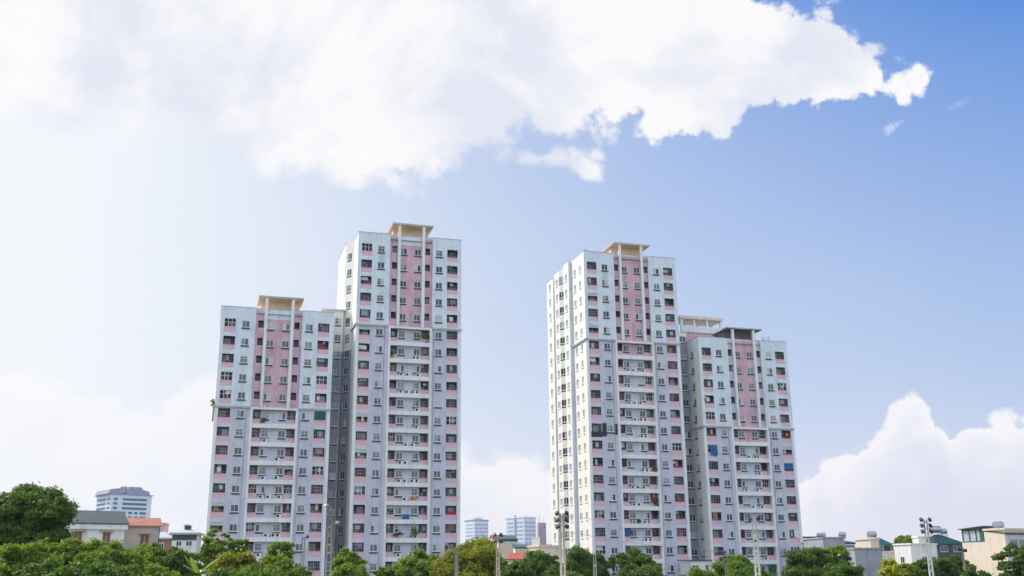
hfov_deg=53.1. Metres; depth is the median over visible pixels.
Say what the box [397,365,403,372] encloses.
window
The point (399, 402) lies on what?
window
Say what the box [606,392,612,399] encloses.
window
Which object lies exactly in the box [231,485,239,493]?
window
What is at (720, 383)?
window
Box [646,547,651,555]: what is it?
window
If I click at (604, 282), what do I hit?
window
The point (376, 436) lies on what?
window
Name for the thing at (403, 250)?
window
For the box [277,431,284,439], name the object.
window
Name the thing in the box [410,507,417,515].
window
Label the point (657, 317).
window
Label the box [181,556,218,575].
banana plant
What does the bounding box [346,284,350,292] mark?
window
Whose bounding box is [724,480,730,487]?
window
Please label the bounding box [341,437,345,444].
window
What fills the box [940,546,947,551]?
window
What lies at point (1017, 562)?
tree
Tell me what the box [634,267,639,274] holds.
window
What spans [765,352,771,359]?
window
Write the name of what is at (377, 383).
window
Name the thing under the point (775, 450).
window
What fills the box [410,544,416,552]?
window
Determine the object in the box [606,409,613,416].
window
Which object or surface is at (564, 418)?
window
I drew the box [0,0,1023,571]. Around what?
sky
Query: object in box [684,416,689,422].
window
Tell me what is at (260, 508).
window
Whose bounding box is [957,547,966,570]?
power pole
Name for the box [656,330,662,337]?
window
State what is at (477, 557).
tree
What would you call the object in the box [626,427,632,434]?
window
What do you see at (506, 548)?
house
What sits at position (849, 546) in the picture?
house
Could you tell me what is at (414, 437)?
window
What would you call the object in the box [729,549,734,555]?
window
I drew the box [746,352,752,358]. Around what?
window
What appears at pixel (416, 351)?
window
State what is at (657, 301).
window
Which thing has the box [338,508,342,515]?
window
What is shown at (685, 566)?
house
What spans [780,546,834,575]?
tree
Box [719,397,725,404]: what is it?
window
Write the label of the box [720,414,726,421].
window
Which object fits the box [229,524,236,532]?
window
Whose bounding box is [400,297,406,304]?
window
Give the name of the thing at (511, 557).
house
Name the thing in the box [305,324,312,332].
window
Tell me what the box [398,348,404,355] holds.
window
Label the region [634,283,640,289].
window
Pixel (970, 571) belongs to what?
tree
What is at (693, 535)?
window
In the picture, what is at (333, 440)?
window
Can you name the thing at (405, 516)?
laundry
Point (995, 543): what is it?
house
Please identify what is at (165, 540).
house
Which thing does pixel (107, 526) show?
house
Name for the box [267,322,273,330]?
window
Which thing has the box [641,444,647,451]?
window
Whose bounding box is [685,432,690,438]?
window
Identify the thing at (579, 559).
tree
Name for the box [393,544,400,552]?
window
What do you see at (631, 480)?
window
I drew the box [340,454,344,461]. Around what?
window
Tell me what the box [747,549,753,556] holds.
window
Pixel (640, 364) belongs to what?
window
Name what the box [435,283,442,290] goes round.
window
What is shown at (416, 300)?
window
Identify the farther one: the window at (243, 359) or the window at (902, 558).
the window at (243, 359)
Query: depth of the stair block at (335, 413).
182.14 m
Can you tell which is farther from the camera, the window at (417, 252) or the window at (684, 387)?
the window at (684, 387)
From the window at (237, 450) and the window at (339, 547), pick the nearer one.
the window at (237, 450)
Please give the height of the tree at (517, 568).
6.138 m
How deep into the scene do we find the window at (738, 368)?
198.08 m
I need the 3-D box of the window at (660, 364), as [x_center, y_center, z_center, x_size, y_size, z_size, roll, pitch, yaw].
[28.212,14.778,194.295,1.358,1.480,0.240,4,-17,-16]
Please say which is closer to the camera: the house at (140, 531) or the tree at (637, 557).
the tree at (637, 557)
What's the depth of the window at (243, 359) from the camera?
174.25 m
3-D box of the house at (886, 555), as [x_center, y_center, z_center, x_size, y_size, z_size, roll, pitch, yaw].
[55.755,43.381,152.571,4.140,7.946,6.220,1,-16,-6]
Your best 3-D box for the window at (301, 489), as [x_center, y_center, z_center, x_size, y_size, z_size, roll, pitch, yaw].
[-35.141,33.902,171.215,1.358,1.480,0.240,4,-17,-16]
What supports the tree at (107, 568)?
on the ground
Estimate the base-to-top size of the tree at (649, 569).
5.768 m
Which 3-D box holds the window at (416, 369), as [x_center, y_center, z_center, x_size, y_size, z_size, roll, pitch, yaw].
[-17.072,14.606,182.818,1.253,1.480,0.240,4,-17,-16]
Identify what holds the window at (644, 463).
in the apartment tower at (616, 419)
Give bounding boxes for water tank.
[816,533,825,536]
[838,532,845,538]
[867,531,876,537]
[929,526,940,535]
[941,528,947,536]
[992,521,1004,527]
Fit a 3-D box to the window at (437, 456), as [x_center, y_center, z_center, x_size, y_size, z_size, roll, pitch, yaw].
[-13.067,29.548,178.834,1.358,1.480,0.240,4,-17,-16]
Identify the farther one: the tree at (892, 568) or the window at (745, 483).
the window at (745, 483)
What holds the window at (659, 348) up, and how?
in the apartment tower at (616, 419)
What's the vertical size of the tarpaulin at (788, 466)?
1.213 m
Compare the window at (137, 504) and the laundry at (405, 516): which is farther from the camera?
the window at (137, 504)
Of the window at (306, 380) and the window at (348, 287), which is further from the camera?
the window at (348, 287)
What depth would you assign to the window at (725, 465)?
191.49 m
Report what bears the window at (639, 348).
in the apartment tower at (616, 419)
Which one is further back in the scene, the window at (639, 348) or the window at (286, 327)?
the window at (639, 348)
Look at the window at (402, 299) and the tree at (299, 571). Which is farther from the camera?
the window at (402, 299)
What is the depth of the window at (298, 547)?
168.70 m
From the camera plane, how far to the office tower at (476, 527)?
1077.65 m
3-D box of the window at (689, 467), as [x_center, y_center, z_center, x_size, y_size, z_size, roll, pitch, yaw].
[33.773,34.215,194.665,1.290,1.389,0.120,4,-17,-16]
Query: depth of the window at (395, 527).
174.53 m
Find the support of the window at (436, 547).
in the apartment tower at (399, 287)
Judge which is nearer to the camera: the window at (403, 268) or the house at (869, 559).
the house at (869, 559)
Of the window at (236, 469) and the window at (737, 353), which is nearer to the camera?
the window at (236, 469)
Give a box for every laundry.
[402,514,408,519]
[710,446,717,455]
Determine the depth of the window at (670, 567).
184.20 m
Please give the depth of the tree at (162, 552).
65.63 m
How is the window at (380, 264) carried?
in the apartment tower at (399, 287)
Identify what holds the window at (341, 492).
in the apartment tower at (399, 287)
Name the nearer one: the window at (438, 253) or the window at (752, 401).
the window at (438, 253)
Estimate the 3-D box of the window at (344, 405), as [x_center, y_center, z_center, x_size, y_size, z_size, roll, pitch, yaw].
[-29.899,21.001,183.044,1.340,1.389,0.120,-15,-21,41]
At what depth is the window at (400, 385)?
181.30 m
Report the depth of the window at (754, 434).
195.89 m
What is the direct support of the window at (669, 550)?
in the apartment tower at (616, 419)
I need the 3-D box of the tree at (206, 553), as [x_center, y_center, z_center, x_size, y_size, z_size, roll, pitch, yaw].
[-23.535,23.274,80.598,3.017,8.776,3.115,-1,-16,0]
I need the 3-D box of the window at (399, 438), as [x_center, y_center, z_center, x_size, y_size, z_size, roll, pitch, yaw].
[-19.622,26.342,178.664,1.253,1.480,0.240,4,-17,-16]
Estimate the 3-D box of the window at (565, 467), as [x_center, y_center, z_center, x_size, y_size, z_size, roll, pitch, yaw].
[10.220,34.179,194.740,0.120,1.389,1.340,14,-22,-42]
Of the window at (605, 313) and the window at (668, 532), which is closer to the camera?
the window at (668, 532)
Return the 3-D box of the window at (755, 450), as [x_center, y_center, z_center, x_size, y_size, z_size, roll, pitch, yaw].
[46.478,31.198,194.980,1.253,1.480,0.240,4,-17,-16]
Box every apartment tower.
[202,295,334,575]
[335,222,461,575]
[547,242,691,575]
[687,327,802,575]
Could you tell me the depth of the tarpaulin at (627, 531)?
184.27 m
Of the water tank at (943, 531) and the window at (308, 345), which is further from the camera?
the window at (308, 345)
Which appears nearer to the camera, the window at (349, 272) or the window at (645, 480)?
the window at (645, 480)
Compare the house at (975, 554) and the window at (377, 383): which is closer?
the house at (975, 554)
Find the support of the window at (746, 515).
in the apartment tower at (742, 420)
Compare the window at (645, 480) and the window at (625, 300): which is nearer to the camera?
the window at (645, 480)
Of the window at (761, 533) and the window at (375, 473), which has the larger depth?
the window at (761, 533)
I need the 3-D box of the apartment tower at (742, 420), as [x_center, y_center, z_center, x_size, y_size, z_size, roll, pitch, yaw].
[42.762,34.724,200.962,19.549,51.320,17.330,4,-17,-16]
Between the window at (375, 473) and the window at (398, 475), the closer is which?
the window at (375, 473)
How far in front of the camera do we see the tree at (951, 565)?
93.67 m
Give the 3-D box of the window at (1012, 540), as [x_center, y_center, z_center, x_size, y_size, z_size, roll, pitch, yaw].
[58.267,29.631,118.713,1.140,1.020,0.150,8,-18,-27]
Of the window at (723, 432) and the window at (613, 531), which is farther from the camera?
the window at (723, 432)
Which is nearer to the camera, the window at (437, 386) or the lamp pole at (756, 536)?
the lamp pole at (756, 536)
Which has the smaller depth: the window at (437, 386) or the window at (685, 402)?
the window at (437, 386)
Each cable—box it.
[565,531,723,551]
[568,516,742,523]
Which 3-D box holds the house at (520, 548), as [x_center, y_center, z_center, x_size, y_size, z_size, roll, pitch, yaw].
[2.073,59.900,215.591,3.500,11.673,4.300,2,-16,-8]
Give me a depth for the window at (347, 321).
187.35 m
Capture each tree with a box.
[0,480,79,545]
[0,541,64,575]
[11,556,74,575]
[21,537,75,564]
[52,536,112,566]
[68,545,125,566]
[72,559,147,575]
[109,539,158,553]
[115,548,158,574]
[142,562,181,575]
[151,541,167,556]
[155,545,204,575]
[196,527,233,575]
[205,548,270,574]
[210,563,276,575]
[226,537,249,553]
[259,552,299,573]
[266,541,295,558]
[277,565,314,575]
[328,562,369,575]
[329,546,369,572]
[372,566,394,575]
[389,547,440,575]
[429,535,505,575]
[492,559,536,575]
[518,549,563,575]
[541,564,583,575]
[562,544,613,575]
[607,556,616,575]
[612,562,667,575]
[614,545,656,575]
[680,566,718,575]
[709,553,761,575]
[729,565,776,575]
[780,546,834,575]
[819,544,853,565]
[822,560,865,575]
[876,558,905,575]
[891,535,912,550]
[898,563,916,575]
[910,558,942,575]
[929,555,976,575]
[960,566,993,575]
[990,541,1023,575]
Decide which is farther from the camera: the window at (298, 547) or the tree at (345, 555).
the window at (298, 547)
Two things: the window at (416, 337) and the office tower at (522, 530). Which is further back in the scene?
the office tower at (522, 530)
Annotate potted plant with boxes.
[393,529,404,537]
[411,529,419,537]
[418,333,430,342]
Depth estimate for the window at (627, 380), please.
192.52 m
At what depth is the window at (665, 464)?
189.26 m
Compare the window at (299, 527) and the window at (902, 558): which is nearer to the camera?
the window at (902, 558)
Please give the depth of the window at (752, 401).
197.09 m
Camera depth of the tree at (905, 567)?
72.91 m
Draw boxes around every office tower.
[95,486,153,517]
[464,518,488,542]
[505,516,535,545]
[537,517,545,543]
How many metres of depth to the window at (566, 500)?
192.99 m
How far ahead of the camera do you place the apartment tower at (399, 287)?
180.81 m
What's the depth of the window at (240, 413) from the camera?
171.74 m
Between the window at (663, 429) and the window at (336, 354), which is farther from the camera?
the window at (663, 429)
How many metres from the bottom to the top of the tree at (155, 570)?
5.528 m
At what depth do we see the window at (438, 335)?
184.85 m
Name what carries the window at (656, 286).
in the apartment tower at (616, 419)
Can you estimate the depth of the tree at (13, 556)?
57.06 m
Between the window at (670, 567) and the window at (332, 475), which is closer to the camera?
the window at (332, 475)
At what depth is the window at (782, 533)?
191.07 m
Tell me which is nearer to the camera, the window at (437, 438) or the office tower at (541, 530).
the window at (437, 438)
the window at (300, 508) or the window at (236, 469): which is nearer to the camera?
the window at (236, 469)
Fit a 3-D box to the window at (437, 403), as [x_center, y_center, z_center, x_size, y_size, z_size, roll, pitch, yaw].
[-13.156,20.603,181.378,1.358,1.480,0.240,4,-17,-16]
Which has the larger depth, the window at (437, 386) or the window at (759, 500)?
the window at (759, 500)
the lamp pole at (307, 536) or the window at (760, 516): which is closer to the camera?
the lamp pole at (307, 536)
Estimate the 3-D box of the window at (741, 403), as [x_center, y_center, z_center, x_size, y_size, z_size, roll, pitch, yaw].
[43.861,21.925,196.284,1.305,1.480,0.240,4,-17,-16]
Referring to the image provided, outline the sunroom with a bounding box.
[957,526,992,542]
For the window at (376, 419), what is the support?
in the apartment tower at (399, 287)
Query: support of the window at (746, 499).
in the apartment tower at (742, 420)
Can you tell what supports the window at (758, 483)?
in the apartment tower at (742, 420)
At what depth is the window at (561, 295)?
204.09 m
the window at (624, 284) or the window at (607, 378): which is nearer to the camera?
the window at (607, 378)
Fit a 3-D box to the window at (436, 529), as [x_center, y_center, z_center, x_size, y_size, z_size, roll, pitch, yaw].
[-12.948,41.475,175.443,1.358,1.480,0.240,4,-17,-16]
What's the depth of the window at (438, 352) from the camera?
183.98 m
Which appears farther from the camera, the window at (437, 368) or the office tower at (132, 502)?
the office tower at (132, 502)
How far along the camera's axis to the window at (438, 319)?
185.69 m
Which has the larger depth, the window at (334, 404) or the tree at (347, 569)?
the window at (334, 404)
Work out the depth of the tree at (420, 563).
91.37 m
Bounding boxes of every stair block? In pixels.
[320,308,346,575]
[679,332,698,559]
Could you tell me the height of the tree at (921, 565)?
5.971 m
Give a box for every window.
[74,532,82,541]
[102,532,110,543]
[122,502,146,505]
[122,507,145,509]
[123,498,146,501]
[139,534,149,544]
[176,541,181,546]
[185,541,191,546]
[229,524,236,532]
[230,504,237,513]
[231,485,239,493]
[232,466,240,474]
[233,447,241,455]
[235,429,242,437]
[236,410,243,418]
[237,392,244,400]
[238,374,246,382]
[239,356,247,364]
[240,338,248,346]
[242,321,249,328]
[254,544,261,552]
[255,524,262,533]
[256,505,263,513]
[257,486,264,494]
[258,467,265,475]
[259,449,266,457]
[260,430,267,438]
[261,412,268,420]
[263,393,270,401]
[264,375,271,383]
[265,358,272,365]
[266,340,273,348]
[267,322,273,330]
[272,524,279,532]
[273,505,280,513]
[274,486,281,494]
[275,468,282,476]
[276,449,283,457]
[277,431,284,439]
[278,394,285,402]
[278,412,285,420]
[279,376,286,384]
[280,358,287,366]
[281,341,288,348]
[282,323,289,331]
[295,544,302,552]
[296,524,303,532]
[297,486,305,494]
[297,505,304,513]
[298,468,306,476]
[299,449,307,457]
[300,431,307,439]
[301,413,308,420]
[302,394,309,402]
[303,359,311,367]
[303,377,310,384]
[304,342,311,349]
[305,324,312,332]
[328,490,334,497]
[329,472,335,479]
[330,437,336,443]
[330,455,335,461]
[331,420,337,426]
[332,385,338,392]
[332,402,337,409]
[333,368,339,374]
[334,335,340,341]
[334,351,339,358]
[335,318,340,324]
[337,545,341,552]
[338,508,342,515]
[338,526,342,533]
[339,472,344,479]
[339,490,343,497]
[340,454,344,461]
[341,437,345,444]
[342,402,346,409]
[342,419,345,426]
[343,385,347,392]
[344,351,348,358]
[345,318,349,325]
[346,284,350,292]
[347,269,351,276]
[369,544,377,552]
[369,563,376,572]
[370,507,378,515]
[370,525,377,533]
[371,470,379,477]
[371,488,378,496]
[372,433,379,441]
[372,451,379,459]
[373,398,380,405]
[373,415,380,423]
[374,363,381,370]
[374,380,381,388]
[375,329,382,336]
[375,346,382,353]
[376,295,383,302]
[376,312,383,319]
[377,262,384,269]
[377,278,383,286]
[378,246,384,253]
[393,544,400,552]
[394,507,401,515]
[394,526,400,533]
[395,453,402,460]
[395,471,401,478]
[395,489,401,497]
[396,417,402,425]
[396,435,402,442]
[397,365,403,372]
[397,382,403,389]
[397,399,403,407]
[398,331,404,338]
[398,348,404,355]
[399,314,405,321]
[400,264,406,271]
[400,281,406,288]
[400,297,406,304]
[401,248,406,255]
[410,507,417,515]
[410,526,417,534]
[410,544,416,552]
[411,453,418,461]
[411,471,417,478]
[411,489,417,497]
[412,400,418,407]
[412,418,418,425]
[412,435,418,443]
[413,315,420,322]
[413,332,419,339]
[413,349,419,355]
[413,366,419,373]
[413,383,419,390]
[414,249,421,256]
[414,265,420,272]
[414,282,420,289]
[414,298,420,305]
[432,526,439,534]
[432,544,439,552]
[433,435,440,443]
[433,453,440,461]
[433,471,440,479]
[433,489,440,497]
[433,507,440,515]
[434,349,441,356]
[434,366,441,373]
[434,383,441,390]
[434,400,441,408]
[434,418,440,425]
[435,266,442,273]
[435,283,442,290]
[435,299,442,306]
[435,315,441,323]
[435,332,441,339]
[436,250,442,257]
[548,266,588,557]
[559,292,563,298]
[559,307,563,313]
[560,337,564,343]
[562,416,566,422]
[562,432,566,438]
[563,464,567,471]
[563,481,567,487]
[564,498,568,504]
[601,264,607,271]
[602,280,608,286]
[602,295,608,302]
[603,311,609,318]
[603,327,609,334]
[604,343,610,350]
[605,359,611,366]
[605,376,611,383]
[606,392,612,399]
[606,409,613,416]
[607,425,613,433]
[608,442,614,450]
[608,459,614,467]
[609,477,615,484]
[609,494,616,501]
[610,512,616,519]
[611,529,617,537]
[611,547,617,555]
[612,565,617,573]
[622,266,627,273]
[622,282,627,288]
[623,297,628,304]
[623,345,629,352]
[624,313,629,320]
[624,329,629,335]
[624,361,629,368]
[624,377,630,384]
[625,394,631,401]
[626,410,631,417]
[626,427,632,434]
[627,444,633,451]
[628,460,634,468]
[629,478,634,485]
[629,495,635,502]
[630,512,636,519]
[631,530,636,537]
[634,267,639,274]
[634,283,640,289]
[635,298,641,305]
[636,314,641,320]
[636,329,642,336]
[637,346,642,353]
[638,362,643,369]
[638,378,644,385]
[639,394,644,401]
[640,411,645,417]
[640,427,646,434]
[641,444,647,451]
[642,461,648,468]
[643,478,648,485]
[643,495,649,502]
[644,512,650,519]
[645,530,651,537]
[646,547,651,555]
[653,268,659,275]
[654,284,659,290]
[654,299,660,306]
[655,315,661,321]
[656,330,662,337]
[657,346,663,353]
[657,362,663,369]
[658,378,664,385]
[659,394,665,401]
[660,411,666,418]
[661,427,667,434]
[661,444,668,451]
[662,461,668,468]
[663,478,669,485]
[664,495,670,502]
[665,512,671,519]
[666,530,672,537]
[667,547,673,555]
[667,565,674,572]
[679,336,685,342]
[680,353,686,359]
[681,369,686,374]
[682,384,687,390]
[683,400,688,406]
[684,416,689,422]
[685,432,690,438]
[686,448,691,454]
[686,465,692,471]
[687,481,693,487]
[688,498,694,504]
[689,515,695,521]
[690,532,696,538]
[691,549,697,555]
[716,350,721,356]
[717,365,723,372]
[718,381,724,388]
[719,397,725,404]
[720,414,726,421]
[721,430,727,437]
[722,446,728,453]
[723,463,729,470]
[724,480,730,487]
[725,497,731,504]
[726,514,733,521]
[727,531,734,538]
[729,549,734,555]
[735,351,740,358]
[736,367,741,373]
[739,399,743,405]
[739,431,744,438]
[740,415,745,421]
[740,448,745,454]
[741,464,747,471]
[742,481,748,488]
[743,497,749,505]
[745,514,750,521]
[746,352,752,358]
[746,531,751,539]
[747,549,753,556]
[748,367,753,374]
[749,383,754,390]
[750,399,756,406]
[751,415,757,422]
[752,432,757,439]
[753,448,758,454]
[754,464,760,471]
[756,481,761,488]
[757,498,762,505]
[758,514,764,522]
[759,531,765,539]
[761,549,766,556]
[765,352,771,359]
[766,368,772,375]
[768,384,773,390]
[769,400,775,406]
[770,416,776,422]
[771,432,777,438]
[773,448,779,455]
[774,464,780,471]
[775,481,781,488]
[777,498,783,505]
[778,514,784,521]
[779,531,785,538]
[781,548,786,556]
[900,556,904,563]
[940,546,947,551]
[953,545,960,551]
[1011,539,1017,546]
[1019,539,1023,547]
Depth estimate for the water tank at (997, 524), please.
120.49 m
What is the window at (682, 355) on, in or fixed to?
in the stair block at (689, 448)
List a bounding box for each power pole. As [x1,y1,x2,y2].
[451,550,457,575]
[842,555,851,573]
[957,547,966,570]
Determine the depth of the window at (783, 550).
190.21 m
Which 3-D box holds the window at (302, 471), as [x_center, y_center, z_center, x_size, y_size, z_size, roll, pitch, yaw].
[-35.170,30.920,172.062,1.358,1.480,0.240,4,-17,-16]
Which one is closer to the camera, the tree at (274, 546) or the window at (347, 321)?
the tree at (274, 546)
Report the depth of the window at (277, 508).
170.19 m
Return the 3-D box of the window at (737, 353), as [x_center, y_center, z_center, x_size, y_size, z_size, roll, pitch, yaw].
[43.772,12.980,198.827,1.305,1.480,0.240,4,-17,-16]
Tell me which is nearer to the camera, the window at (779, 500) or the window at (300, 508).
the window at (300, 508)
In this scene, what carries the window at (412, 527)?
in the apartment tower at (399, 287)
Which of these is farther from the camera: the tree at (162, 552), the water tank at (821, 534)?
the water tank at (821, 534)
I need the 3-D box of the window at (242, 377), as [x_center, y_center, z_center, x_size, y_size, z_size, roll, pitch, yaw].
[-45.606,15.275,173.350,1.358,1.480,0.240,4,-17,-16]
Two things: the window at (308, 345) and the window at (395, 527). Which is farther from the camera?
the window at (308, 345)
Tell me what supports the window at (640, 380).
in the apartment tower at (616, 419)
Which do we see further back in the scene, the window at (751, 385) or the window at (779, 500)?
the window at (751, 385)
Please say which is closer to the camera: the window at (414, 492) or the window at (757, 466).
the window at (414, 492)
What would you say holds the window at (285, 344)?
in the apartment tower at (274, 369)
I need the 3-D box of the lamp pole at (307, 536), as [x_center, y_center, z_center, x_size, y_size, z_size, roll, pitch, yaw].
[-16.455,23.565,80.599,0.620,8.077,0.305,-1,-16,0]
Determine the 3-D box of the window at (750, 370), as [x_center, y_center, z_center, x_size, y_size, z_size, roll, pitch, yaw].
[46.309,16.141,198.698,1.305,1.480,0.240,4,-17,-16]
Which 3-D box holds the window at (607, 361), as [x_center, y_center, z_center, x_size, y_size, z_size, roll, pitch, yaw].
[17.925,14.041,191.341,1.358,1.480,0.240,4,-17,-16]
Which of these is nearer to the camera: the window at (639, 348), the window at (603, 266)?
the window at (639, 348)
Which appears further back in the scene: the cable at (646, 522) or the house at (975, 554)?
the house at (975, 554)
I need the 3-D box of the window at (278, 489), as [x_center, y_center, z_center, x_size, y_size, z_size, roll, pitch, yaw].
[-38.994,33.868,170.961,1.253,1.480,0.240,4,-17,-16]
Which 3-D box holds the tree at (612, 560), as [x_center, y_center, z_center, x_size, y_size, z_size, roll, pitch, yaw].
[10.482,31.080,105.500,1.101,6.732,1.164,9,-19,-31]
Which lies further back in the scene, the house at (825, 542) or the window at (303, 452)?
the window at (303, 452)
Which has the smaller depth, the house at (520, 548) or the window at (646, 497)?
the window at (646, 497)
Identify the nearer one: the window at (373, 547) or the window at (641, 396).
the window at (373, 547)
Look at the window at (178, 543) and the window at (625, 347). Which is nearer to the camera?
the window at (178, 543)
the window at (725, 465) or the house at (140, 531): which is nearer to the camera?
the house at (140, 531)
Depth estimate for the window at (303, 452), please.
172.98 m
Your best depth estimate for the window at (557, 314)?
196.46 m
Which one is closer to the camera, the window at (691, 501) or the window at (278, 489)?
the window at (278, 489)
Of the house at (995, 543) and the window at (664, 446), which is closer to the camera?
the house at (995, 543)
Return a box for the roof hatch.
[531,537,539,544]
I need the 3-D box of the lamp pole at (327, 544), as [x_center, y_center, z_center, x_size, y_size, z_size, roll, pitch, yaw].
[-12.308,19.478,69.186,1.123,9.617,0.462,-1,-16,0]
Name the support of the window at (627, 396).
in the apartment tower at (616, 419)
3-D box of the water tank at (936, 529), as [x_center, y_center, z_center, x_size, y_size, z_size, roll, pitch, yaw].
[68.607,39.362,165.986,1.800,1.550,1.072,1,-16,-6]
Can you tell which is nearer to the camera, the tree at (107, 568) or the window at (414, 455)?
the tree at (107, 568)
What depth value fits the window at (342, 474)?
179.71 m
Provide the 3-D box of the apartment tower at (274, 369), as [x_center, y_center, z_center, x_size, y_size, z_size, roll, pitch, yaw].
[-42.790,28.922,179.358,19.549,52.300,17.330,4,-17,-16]
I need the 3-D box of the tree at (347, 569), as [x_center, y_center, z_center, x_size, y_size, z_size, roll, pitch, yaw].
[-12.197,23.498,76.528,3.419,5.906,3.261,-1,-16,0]
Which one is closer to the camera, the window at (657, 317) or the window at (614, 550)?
the window at (614, 550)
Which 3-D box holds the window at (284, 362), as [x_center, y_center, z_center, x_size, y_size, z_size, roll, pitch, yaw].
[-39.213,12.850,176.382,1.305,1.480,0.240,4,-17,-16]
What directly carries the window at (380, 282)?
in the apartment tower at (399, 287)
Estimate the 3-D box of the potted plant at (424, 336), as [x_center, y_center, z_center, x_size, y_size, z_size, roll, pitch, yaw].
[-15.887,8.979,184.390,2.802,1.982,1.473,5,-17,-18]
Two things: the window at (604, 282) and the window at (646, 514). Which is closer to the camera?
the window at (646, 514)
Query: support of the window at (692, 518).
in the stair block at (689, 448)
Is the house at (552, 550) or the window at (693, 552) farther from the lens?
the window at (693, 552)
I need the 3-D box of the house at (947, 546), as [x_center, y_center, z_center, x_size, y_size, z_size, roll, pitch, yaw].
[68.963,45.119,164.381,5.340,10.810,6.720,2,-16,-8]
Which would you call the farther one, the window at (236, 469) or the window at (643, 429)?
the window at (643, 429)
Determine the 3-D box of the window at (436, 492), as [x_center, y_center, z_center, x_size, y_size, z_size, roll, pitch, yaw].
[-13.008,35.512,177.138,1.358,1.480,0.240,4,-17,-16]
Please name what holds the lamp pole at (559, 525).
on the ground
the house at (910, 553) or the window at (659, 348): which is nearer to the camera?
the house at (910, 553)
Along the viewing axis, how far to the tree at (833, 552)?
107.60 m
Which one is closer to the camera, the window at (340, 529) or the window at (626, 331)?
the window at (340, 529)
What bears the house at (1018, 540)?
on the ground
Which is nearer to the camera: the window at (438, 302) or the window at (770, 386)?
the window at (438, 302)
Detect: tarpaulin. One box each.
[314,412,325,419]
[624,528,630,535]
[769,565,776,575]
[784,463,792,469]
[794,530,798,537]
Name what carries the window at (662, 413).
in the apartment tower at (616, 419)
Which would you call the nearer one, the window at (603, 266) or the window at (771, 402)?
the window at (603, 266)
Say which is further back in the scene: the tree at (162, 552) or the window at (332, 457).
the window at (332, 457)
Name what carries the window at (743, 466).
in the apartment tower at (742, 420)
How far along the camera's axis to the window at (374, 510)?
173.38 m
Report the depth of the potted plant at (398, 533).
173.66 m
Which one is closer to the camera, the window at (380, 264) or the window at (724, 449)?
the window at (380, 264)
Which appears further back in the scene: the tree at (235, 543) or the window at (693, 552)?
the window at (693, 552)
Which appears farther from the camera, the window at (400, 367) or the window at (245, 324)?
the window at (400, 367)
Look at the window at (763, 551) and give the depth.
189.93 m
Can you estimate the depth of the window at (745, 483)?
192.57 m
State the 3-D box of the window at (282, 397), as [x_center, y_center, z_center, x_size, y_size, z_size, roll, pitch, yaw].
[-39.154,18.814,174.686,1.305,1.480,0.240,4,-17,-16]
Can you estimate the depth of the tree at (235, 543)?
84.96 m
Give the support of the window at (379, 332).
in the apartment tower at (399, 287)
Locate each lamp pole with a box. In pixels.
[301,535,308,566]
[324,504,339,575]
[493,533,502,575]
[555,511,568,575]
[593,552,596,575]
[723,550,728,575]
[748,516,760,575]
[919,517,933,575]
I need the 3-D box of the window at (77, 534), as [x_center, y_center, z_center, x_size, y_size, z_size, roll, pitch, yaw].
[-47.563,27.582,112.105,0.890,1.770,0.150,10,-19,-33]
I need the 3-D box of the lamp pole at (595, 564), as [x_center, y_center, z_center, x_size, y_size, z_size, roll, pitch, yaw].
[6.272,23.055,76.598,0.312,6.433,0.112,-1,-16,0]
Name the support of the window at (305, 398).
in the apartment tower at (274, 369)
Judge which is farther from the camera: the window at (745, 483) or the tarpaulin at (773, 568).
the window at (745, 483)
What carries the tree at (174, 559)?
on the ground
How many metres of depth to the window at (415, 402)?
181.26 m
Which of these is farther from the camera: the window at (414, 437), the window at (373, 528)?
the window at (414, 437)
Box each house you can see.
[64,510,129,543]
[123,518,162,549]
[158,532,171,550]
[160,523,169,532]
[169,524,204,562]
[497,535,517,564]
[506,553,525,564]
[512,544,529,552]
[527,545,559,561]
[677,560,711,575]
[802,537,844,548]
[837,548,882,575]
[844,541,854,547]
[854,538,879,547]
[882,551,894,572]
[892,543,937,570]
[911,536,927,542]
[927,534,962,561]
[962,542,989,573]
[982,528,1023,575]
[983,531,1023,569]
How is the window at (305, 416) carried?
in the apartment tower at (274, 369)
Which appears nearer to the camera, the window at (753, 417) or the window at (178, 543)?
the window at (178, 543)
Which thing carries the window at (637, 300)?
in the apartment tower at (616, 419)
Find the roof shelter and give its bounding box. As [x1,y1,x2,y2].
[678,315,722,340]
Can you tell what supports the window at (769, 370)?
in the apartment tower at (742, 420)
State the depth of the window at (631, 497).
186.51 m
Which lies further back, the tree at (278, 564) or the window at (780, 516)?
the window at (780, 516)
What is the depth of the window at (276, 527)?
169.36 m
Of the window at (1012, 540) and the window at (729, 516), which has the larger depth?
the window at (729, 516)
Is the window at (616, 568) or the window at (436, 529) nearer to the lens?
the window at (436, 529)
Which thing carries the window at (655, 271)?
in the apartment tower at (616, 419)
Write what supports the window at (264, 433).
in the apartment tower at (274, 369)
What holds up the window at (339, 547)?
in the apartment tower at (399, 287)
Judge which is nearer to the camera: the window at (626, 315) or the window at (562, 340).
the window at (626, 315)
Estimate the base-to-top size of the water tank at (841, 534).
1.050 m
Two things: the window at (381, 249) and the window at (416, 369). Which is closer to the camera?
the window at (416, 369)
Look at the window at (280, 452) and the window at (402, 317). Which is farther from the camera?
the window at (402, 317)
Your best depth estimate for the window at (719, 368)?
196.61 m
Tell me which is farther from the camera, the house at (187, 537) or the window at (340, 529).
the window at (340, 529)
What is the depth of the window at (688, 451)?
195.55 m
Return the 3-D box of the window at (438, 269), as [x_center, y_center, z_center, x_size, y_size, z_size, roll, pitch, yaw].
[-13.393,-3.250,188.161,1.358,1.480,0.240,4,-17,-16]

